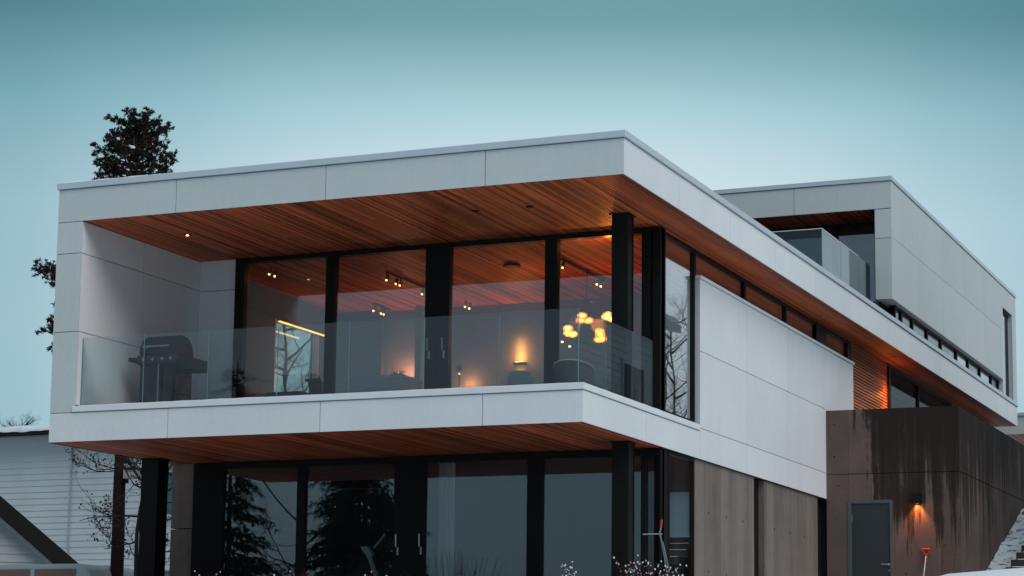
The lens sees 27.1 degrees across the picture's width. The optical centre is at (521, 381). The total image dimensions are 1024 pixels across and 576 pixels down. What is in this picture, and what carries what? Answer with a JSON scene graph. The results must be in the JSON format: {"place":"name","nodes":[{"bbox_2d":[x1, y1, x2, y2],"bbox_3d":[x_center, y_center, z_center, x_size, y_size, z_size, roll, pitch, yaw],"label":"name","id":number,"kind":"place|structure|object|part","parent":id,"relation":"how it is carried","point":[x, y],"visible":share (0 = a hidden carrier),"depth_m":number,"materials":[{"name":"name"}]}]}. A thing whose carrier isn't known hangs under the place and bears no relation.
{"place":"outdoors","nodes":[
{"label":"outdoors","id":0,"kind":"place"},
{"bbox_2d":[266,370,323,396],"bbox_3d":[-3.533,0.493,37.164,0.660,1.494,2.640,-3,-9,23],"label":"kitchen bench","id":1,"kind":"object","parent":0,"point":[287,393],"visible":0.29,"depth_m":35.99,"materials":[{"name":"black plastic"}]},
{"bbox_2d":[305,374,422,394],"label":"kitchen island","id":2,"kind":"structure","parent":0,"point":[390,382],"depth_m":35.09,"materials":[{"name":"grey"}]},
{"bbox_2d":[375,366,380,374],"bbox_3d":[-2.388,-0.163,35.234,0.110,0.180,0.110,-3,-9,23],"label":"vase","id":3,"kind":"object","parent":2,"relation":"on","point":[378,371],"visible":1,"depth_m":35.21,"materials":[{"name":"grey ceramic"}]},
{"bbox_2d":[390,368,404,373],"bbox_3d":[-2.058,-0.151,35.151,0.270,0.141,0.242,-3,-9,23],"label":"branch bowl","id":4,"kind":"object","parent":2,"relation":"on","point":[393,372],"visible":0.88,"depth_m":35.14,"materials":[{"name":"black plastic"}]},
{"bbox_2d":[360,534,384,575],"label":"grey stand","id":5,"kind":"object","parent":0,"point":[369,553],"visible":1,"depth_m":32.84,"materials":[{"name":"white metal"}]},
{"bbox_2d":[0,0,1023,427],"label":"sky","id":6,"kind":"structure","parent":0,"point":[927,95],"materials":[{"name":"blue"}]},
{"bbox_2d":[593,383,638,399],"bbox_3d":[0.683,0.486,34.048,2.200,0.740,0.900,-3,-9,23],"label":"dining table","id":7,"kind":"object","parent":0,"point":[606,386],"visible":0.04,"depth_m":33.54,"materials":[{"name":"grey wood"}]},
{"bbox_2d":[942,568,1023,575],"bbox_3d":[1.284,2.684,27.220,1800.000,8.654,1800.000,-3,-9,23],"label":"ground","id":8,"kind":"structure","parent":0,"point":[1012,572],"depth_m":34.66,"materials":[{"name":"white snow"}]},
{"bbox_2d":[0,412,40,426],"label":"bare tree","id":9,"kind":"object","parent":8,"relation":"on","point":[28,422],"visible":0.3,"depth_m":79.77,"materials":[{"name":"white plant"}]},
{"bbox_2d":[0,496,78,564],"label":"gabled shed","id":10,"kind":"structure","parent":8,"relation":"on","point":[24,539],"depth_m":46.57,"materials":[{"name":"grey"}]},
{"bbox_2d":[0,564,133,575],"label":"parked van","id":11,"kind":"object","parent":8,"relation":"on","point":[49,570],"visible":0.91,"depth_m":40.44,"materials":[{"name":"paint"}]},
{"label":"side window","id":12,"kind":"part","parent":11,"relation":"part of","materials":[{"name":"grey glass"}]},
{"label":"side window","id":13,"kind":"part","parent":11,"relation":"part of","materials":[{"name":"grey glass"}]},
{"bbox_2d":[0,425,172,569],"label":"neighboring house","id":14,"kind":"structure","parent":8,"relation":"on","point":[42,491],"depth_m":60.76,"materials":[{"name":"white wood"}]},
{"bbox_2d":[167,470,172,516],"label":"window","id":15,"kind":"structure","parent":14,"relation":"in","point":[169,498],"depth_m":59.12,"materials":[{"name":"glass"}]},
{"bbox_2d":[30,106,178,353],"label":"pine tree","id":16,"kind":"object","parent":8,"relation":"on","point":[133,135],"visible":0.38,"depth_m":72.97,"materials":[{"name":"green plant"}]},
{"bbox_2d":[63,446,172,575],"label":"bare fruit tree","id":17,"kind":"object","parent":8,"relation":"on","point":[113,511],"visible":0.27,"depth_m":39.33,"materials":[{"name":"brown plant"}]},
{"bbox_2d":[110,455,136,575],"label":"wooden post","id":18,"kind":"object","parent":8,"relation":"on","point":[121,478],"visible":0.52,"depth_m":40.88,"materials":[{"name":"brown wood"}]},
{"bbox_2d":[165,568,168,575],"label":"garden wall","id":19,"kind":"structure","parent":8,"relation":"on","point":[166,571],"depth_m":42.01,"materials":[{"name":"grey"}]},
{"bbox_2d":[274,323,310,392],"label":"bare tree","id":20,"kind":"object","parent":8,"relation":"on","point":[286,373],"visible":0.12,"depth_m":45.36,"materials":[{"name":"black plant"}]},
{"bbox_2d":[49,129,1017,575],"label":"modern house","id":21,"kind":"structure","parent":8,"relation":"on","point":[751,335],"depth_m":33.26,"materials":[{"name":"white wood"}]},
{"bbox_2d":[128,335,207,402],"bbox_3d":[-5.315,-0.102,31.777,1.109,1.170,0.607,-3,-9,23],"label":"gas grill","id":22,"kind":"object","parent":21,"relation":"on","point":[171,364],"visible":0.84,"depth_m":31.61,"materials":[{"name":"black metal"}]},
{"bbox_2d":[190,460,301,575],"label":"window","id":23,"kind":"structure","parent":21,"relation":"in","point":[210,482],"depth_m":33.47,"materials":[{"name":"black metal"}]},
{"bbox_2d":[268,267,277,277],"bbox_3d":[-4.052,-1.776,34.505,0.070,0.135,0.270,-3,-9,23],"label":"track light","id":24,"kind":"object","parent":21,"relation":"attached to","point":[275,274],"visible":1,"depth_m":34.54,"materials":[{"name":"black metal"}]},
{"bbox_2d":[231,252,330,397],"bbox_3d":[-3.776,-0.644,33.484,1.720,2.720,0.140,-3,-9,23],"label":"window","id":25,"kind":"structure","parent":21,"relation":"in","point":[242,265],"depth_m":33.69,"materials":[{"name":"black metal"}]},
{"bbox_2d":[273,318,318,391],"bbox_3d":[-4.038,-0.306,37.578,0.100,1.400,1.630,-3,-9,23],"label":"kitchen window","id":26,"kind":"structure","parent":21,"relation":"in","point":[315,360],"depth_m":38.29,"materials":[{"name":"black metal"}]},
{"bbox_2d":[278,319,323,335],"bbox_3d":[-3.841,-0.943,37.367,0.060,0.052,1.750,-3,-9,23],"label":"light strip","id":27,"kind":"object","parent":21,"relation":"attached to","point":[301,327],"visible":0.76,"depth_m":37.24,"materials":[{"name":"beige plastic"}]},
{"bbox_2d":[299,457,409,575],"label":"glass door","id":28,"kind":"structure","parent":21,"relation":"in","point":[401,470],"depth_m":32.31,"materials":[{"name":"metal"}]},
{"bbox_2d":[372,303,390,315],"bbox_3d":[-2.518,-1.285,37.997,0.070,0.166,0.661,-3,-9,23],"label":"track light","id":29,"kind":"object","parent":21,"relation":"attached to","point":[382,311],"visible":1,"depth_m":37.98,"materials":[{"name":"black metal"}]},
{"bbox_2d":[328,244,437,393],"bbox_3d":[-2.141,-0.727,32.760,1.860,2.720,0.207,-3,-9,23],"label":"glass door","id":30,"kind":"structure","parent":21,"relation":"in","point":[431,277],"depth_m":32.64,"materials":[{"name":"metal"}]},
{"bbox_2d":[385,271,424,294],"bbox_3d":[-1.936,-1.633,35.468,0.070,0.166,1.511,-3,-9,23],"label":"track light","id":31,"kind":"object","parent":21,"relation":"attached to","point":[401,282],"visible":0.99,"depth_m":35.25,"materials":[{"name":"black metal"}]},
{"bbox_2d":[456,365,461,387],"bbox_3d":[-1.120,0.512,37.557,0.240,1.620,0.234,-3,-9,23],"label":"floor lamp","id":32,"kind":"object","parent":21,"relation":"on","point":[459,368],"visible":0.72,"depth_m":37.62,"materials":[{"name":"beige"}]},
{"bbox_2d":[463,301,471,309],"bbox_3d":[-0.953,-1.348,37.310,0.070,0.135,0.270,-3,-9,23],"label":"track light","id":33,"kind":"object","parent":21,"relation":"attached to","point":[469,305],"visible":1,"depth_m":37.35,"materials":[{"name":"black metal"}]},
{"bbox_2d":[408,452,534,575],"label":"glass door","id":34,"kind":"structure","parent":21,"relation":"in","point":[419,465],"depth_m":32.01,"materials":[{"name":"metal"}]},
{"bbox_2d":[436,235,550,388],"bbox_3d":[-0.423,-0.808,32.038,1.870,2.720,0.207,-3,-9,23],"label":"glass door","id":35,"kind":"structure","parent":21,"relation":"in","point":[445,251],"depth_m":32.28,"materials":[{"name":"metal"}]},
{"bbox_2d":[507,370,532,385],"bbox_3d":[0.033,0.305,33.402,0.440,0.906,0.490,-2,-8,17],"label":"dining chair","id":36,"kind":"object","parent":21,"relation":"on","point":[524,377],"visible":0.3,"depth_m":33.22,"materials":[{"name":"grey fabric"}]},
{"bbox_2d":[513,361,526,364],"bbox_3d":[-0.039,-0.332,37.485,0.220,0.052,0.107,-3,-9,23],"label":"wall sconce","id":37,"kind":"object","parent":21,"relation":"attached to","point":[519,363],"depth_m":37.45,"materials":[{"name":"black"}]},
{"bbox_2d":[553,359,595,384],"bbox_3d":[0.702,-0.074,28.705,0.583,0.399,0.549,-3,-9,23],"label":"balcony chair","id":38,"kind":"object","parent":21,"relation":"on","point":[565,370],"visible":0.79,"depth_m":28.50,"materials":[{"name":"fabric"}]},
{"bbox_2d":[561,258,604,287],"bbox_3d":[0.998,-1.748,34.402,0.070,0.166,1.900,-3,-9,23],"label":"track light","id":39,"kind":"object","parent":21,"relation":"attached to","point":[563,260],"visible":1,"depth_m":34.40,"materials":[{"name":"black metal"}]},
{"bbox_2d":[561,270,610,346],"bbox_3d":[1.107,-1.194,34.522,0.955,1.236,0.286,-3,-9,23],"label":"chandelier","id":40,"kind":"object","parent":21,"relation":"hanging from","point":[599,331],"visible":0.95,"depth_m":34.47,"materials":[{"name":"beige"}]},
{"bbox_2d":[534,449,643,575],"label":"window","id":41,"kind":"structure","parent":21,"relation":"in","point":[540,457],"depth_m":31.28,"materials":[{"name":"black metal"}]},
{"bbox_2d":[550,228,643,402],"bbox_3d":[1.137,-0.877,31.419,1.490,2.720,0.140,-3,-9,23],"label":"window","id":42,"kind":"structure","parent":21,"relation":"in","point":[556,240],"depth_m":31.63,"materials":[{"name":"black metal"}]},
{"bbox_2d":[644,448,663,574],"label":"window","id":43,"kind":"structure","parent":21,"relation":"in","point":[652,451],"depth_m":30.66,"materials":[{"name":"black metal"}]},
{"bbox_2d":[651,228,664,410],"bbox_3d":[1.943,-0.915,31.080,0.260,2.720,0.140,-3,-9,23],"label":"window","id":44,"kind":"structure","parent":21,"relation":"in","point":[663,263],"depth_m":31.01,"materials":[{"name":"black metal"}]},
{"bbox_2d":[665,232,694,422],"bbox_3d":[2.313,-0.790,31.836,0.125,2.710,1.440,-3,-9,23],"label":"side window","id":45,"kind":"structure","parent":21,"relation":"in","point":[684,254],"depth_m":32.21,"materials":[{"name":"black glass"}]},
{"bbox_2d":[668,450,694,575],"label":"side window","id":46,"kind":"structure","parent":21,"relation":"in","point":[689,462],"depth_m":31.83,"materials":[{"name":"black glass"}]},
{"bbox_2d":[695,250,744,299],"bbox_3d":[3.118,-1.645,33.849,0.125,0.440,2.630,-3,-9,23],"label":"side window","id":47,"kind":"structure","parent":21,"relation":"in","point":[706,267],"depth_m":33.83,"materials":[{"name":"clear glass"}]},
{"bbox_2d":[754,479,758,575],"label":"slot window","id":48,"kind":"structure","parent":21,"relation":"in","point":[756,504],"depth_m":35.28,"materials":[{"name":"black glass"}]},
{"bbox_2d":[745,280,785,322],"bbox_3d":[4.107,-1.309,36.164,0.125,0.440,2.450,-3,-9,23],"label":"side window","id":49,"kind":"structure","parent":21,"relation":"in","point":[754,295],"depth_m":36.17,"materials":[{"name":"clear glass"}]},
{"bbox_2d":[769,228,783,239],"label":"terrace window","id":50,"kind":"structure","parent":21,"relation":"in","point":[772,230],"depth_m":44.68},
{"bbox_2d":[786,304,815,339],"bbox_3d":[4.983,-1.011,38.215,0.125,0.440,2.050,-3,-9,23],"label":"side window","id":51,"kind":"structure","parent":21,"relation":"in","point":[794,318],"depth_m":38.23,"materials":[{"name":"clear glass"}]},
{"bbox_2d":[784,225,834,275],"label":"terrace window","id":52,"kind":"structure","parent":21,"relation":"in","point":[826,227],"depth_m":44.32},
{"bbox_2d":[817,499,826,575],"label":"slot window","id":53,"kind":"structure","parent":21,"relation":"in","point":[821,505],"depth_m":39.13,"materials":[{"name":"black glass"}]},
{"bbox_2d":[826,328,846,356],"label":"side window","id":54,"kind":"structure","parent":21,"relation":"in","point":[834,342],"depth_m":40.50,"materials":[{"name":"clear glass"}]},
{"bbox_2d":[835,222,873,278],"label":"terrace window","id":55,"kind":"structure","parent":21,"relation":"in","point":[866,224],"depth_m":44.12,"materials":[{"name":"grey glass"}]},
{"bbox_2d":[888,384,889,407],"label":"window frame","id":56,"kind":"object","parent":21,"relation":"attached to","point":[888,395],"visible":0.36,"depth_m":44.12,"materials":[{"name":"black metal"}]},
{"bbox_2d":[889,305,901,321],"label":"ribbon window","id":57,"kind":"structure","parent":21,"relation":"in","point":[895,311],"depth_m":43.18,"materials":[{"name":"black glass"}]},
{"bbox_2d":[886,365,918,407],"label":"side window","id":58,"kind":"structure","parent":21,"relation":"in","point":[904,391],"depth_m":45.62,"materials":[{"name":"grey glass"}]},
{"bbox_2d":[902,310,912,329],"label":"ribbon window","id":59,"kind":"structure","parent":21,"relation":"in","point":[909,319],"depth_m":44.51,"materials":[{"name":"black glass"}]},
{"bbox_2d":[913,318,927,339],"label":"ribbon window","id":60,"kind":"structure","parent":21,"relation":"in","point":[924,331],"depth_m":45.65,"materials":[{"name":"black glass"}]},
{"bbox_2d":[928,329,941,349],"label":"ribbon window","id":61,"kind":"structure","parent":21,"relation":"in","point":[938,340],"depth_m":47.03,"materials":[{"name":"black glass"}]},
{"bbox_2d":[919,384,951,406],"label":"side window","id":62,"kind":"structure","parent":21,"relation":"in","point":[927,398],"depth_m":48.11,"materials":[{"name":"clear glass"}]},
{"bbox_2d":[942,339,956,360],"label":"ribbon window","id":63,"kind":"structure","parent":21,"relation":"in","point":[953,351],"depth_m":48.46,"materials":[{"name":"black glass"}]},
{"bbox_2d":[957,350,968,368],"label":"ribbon window","id":64,"kind":"structure","parent":21,"relation":"in","point":[961,358],"depth_m":49.50,"materials":[{"name":"glass"}]},
{"bbox_2d":[969,359,980,376],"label":"ribbon window","id":65,"kind":"structure","parent":21,"relation":"in","point":[977,368],"depth_m":51.18,"materials":[{"name":"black glass"}]},
{"bbox_2d":[980,367,991,384],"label":"ribbon window","id":66,"kind":"structure","parent":21,"relation":"in","point":[985,375],"depth_m":52.15,"materials":[{"name":"glass"}]},
{"bbox_2d":[992,375,998,389],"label":"ribbon window","id":67,"kind":"structure","parent":21,"relation":"in","point":[995,382],"depth_m":53.25,"materials":[{"name":"black glass"}]},
{"bbox_2d":[1003,313,1008,396],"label":"tall window","id":68,"kind":"structure","parent":21,"relation":"in","point":[1006,320],"depth_m":54.72,"materials":[{"name":"black glass"}]},
{"bbox_2d":[658,561,686,575],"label":"bare shrub","id":69,"kind":"object","parent":8,"relation":"on","point":[668,572],"visible":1,"depth_m":27.82,"materials":[{"name":"white plant"}]},
{"bbox_2d":[826,406,1023,575],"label":"concrete garage","id":70,"kind":"structure","parent":8,"relation":"on","point":[960,469],"depth_m":38.63,"materials":[{"name":"concrete"}]},
{"bbox_2d":[852,503,889,575],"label":"door","id":71,"kind":"structure","parent":70,"relation":"in","point":[870,522],"depth_m":38.56,"materials":[{"name":"paint"}]},
{"bbox_2d":[911,494,921,503],"bbox_3d":[7.116,2.112,38.242,0.170,0.170,0.146,-3,-9,23],"label":"wall lamp","id":72,"kind":"object","parent":70,"relation":"attached to","point":[916,498],"visible":1,"depth_m":38.18,"materials":[{"name":"black metal"}]},
{"bbox_2d":[921,548,929,575],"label":"snow shovel","id":73,"kind":"object","parent":8,"relation":"on","point":[926,556],"visible":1,"depth_m":38.06,"materials":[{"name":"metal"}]},
{"bbox_2d":[994,412,1023,444],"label":"neighboring house","id":74,"kind":"structure","parent":8,"relation":"on","point":[1016,433],"depth_m":56.42,"materials":[{"name":"grey wood"}]},
{"bbox_2d":[1005,545,1023,568],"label":"outdoor stairs","id":75,"kind":"structure","parent":8,"relation":"on","point":[1018,562],"depth_m":38.34,"materials":[{"name":"stone"}]},
{"bbox_2d":[986,508,1023,570],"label":"snowy gravel","id":76,"kind":"structure","parent":0,"point":[1009,547],"depth_m":41.34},
{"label":"terrace","id":77,"kind":"structure","parent":0,"visible":0},
{"bbox_2d":[273,568,333,575],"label":"bare shrub","id":78,"kind":"object","parent":77,"relation":"on","point":[305,573],"visible":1,"depth_m":28.49,"materials":[{"name":"grey plant"}]},
{"bbox_2d":[336,566,408,575],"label":"bare shrub","id":79,"kind":"object","parent":77,"relation":"on","point":[382,575],"visible":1,"depth_m":28.03,"materials":[{"name":"white plant"}]},
{"bbox_2d":[561,561,576,575],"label":"bare shrub","id":80,"kind":"object","parent":77,"relation":"on","point":[565,569],"visible":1,"depth_m":28.08,"materials":[{"name":"white plant"}]},
{"bbox_2d":[613,550,658,575],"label":"bare shrub","id":81,"kind":"object","parent":77,"relation":"on","point":[633,570],"visible":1,"depth_m":27.88,"materials":[{"name":"white plant"}]},
{"bbox_2d":[643,519,669,574],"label":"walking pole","id":82,"kind":"object","parent":77,"relation":"on","point":[662,543],"visible":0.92,"depth_m":28.67,"materials":[{"name":"metal"}]}
]}

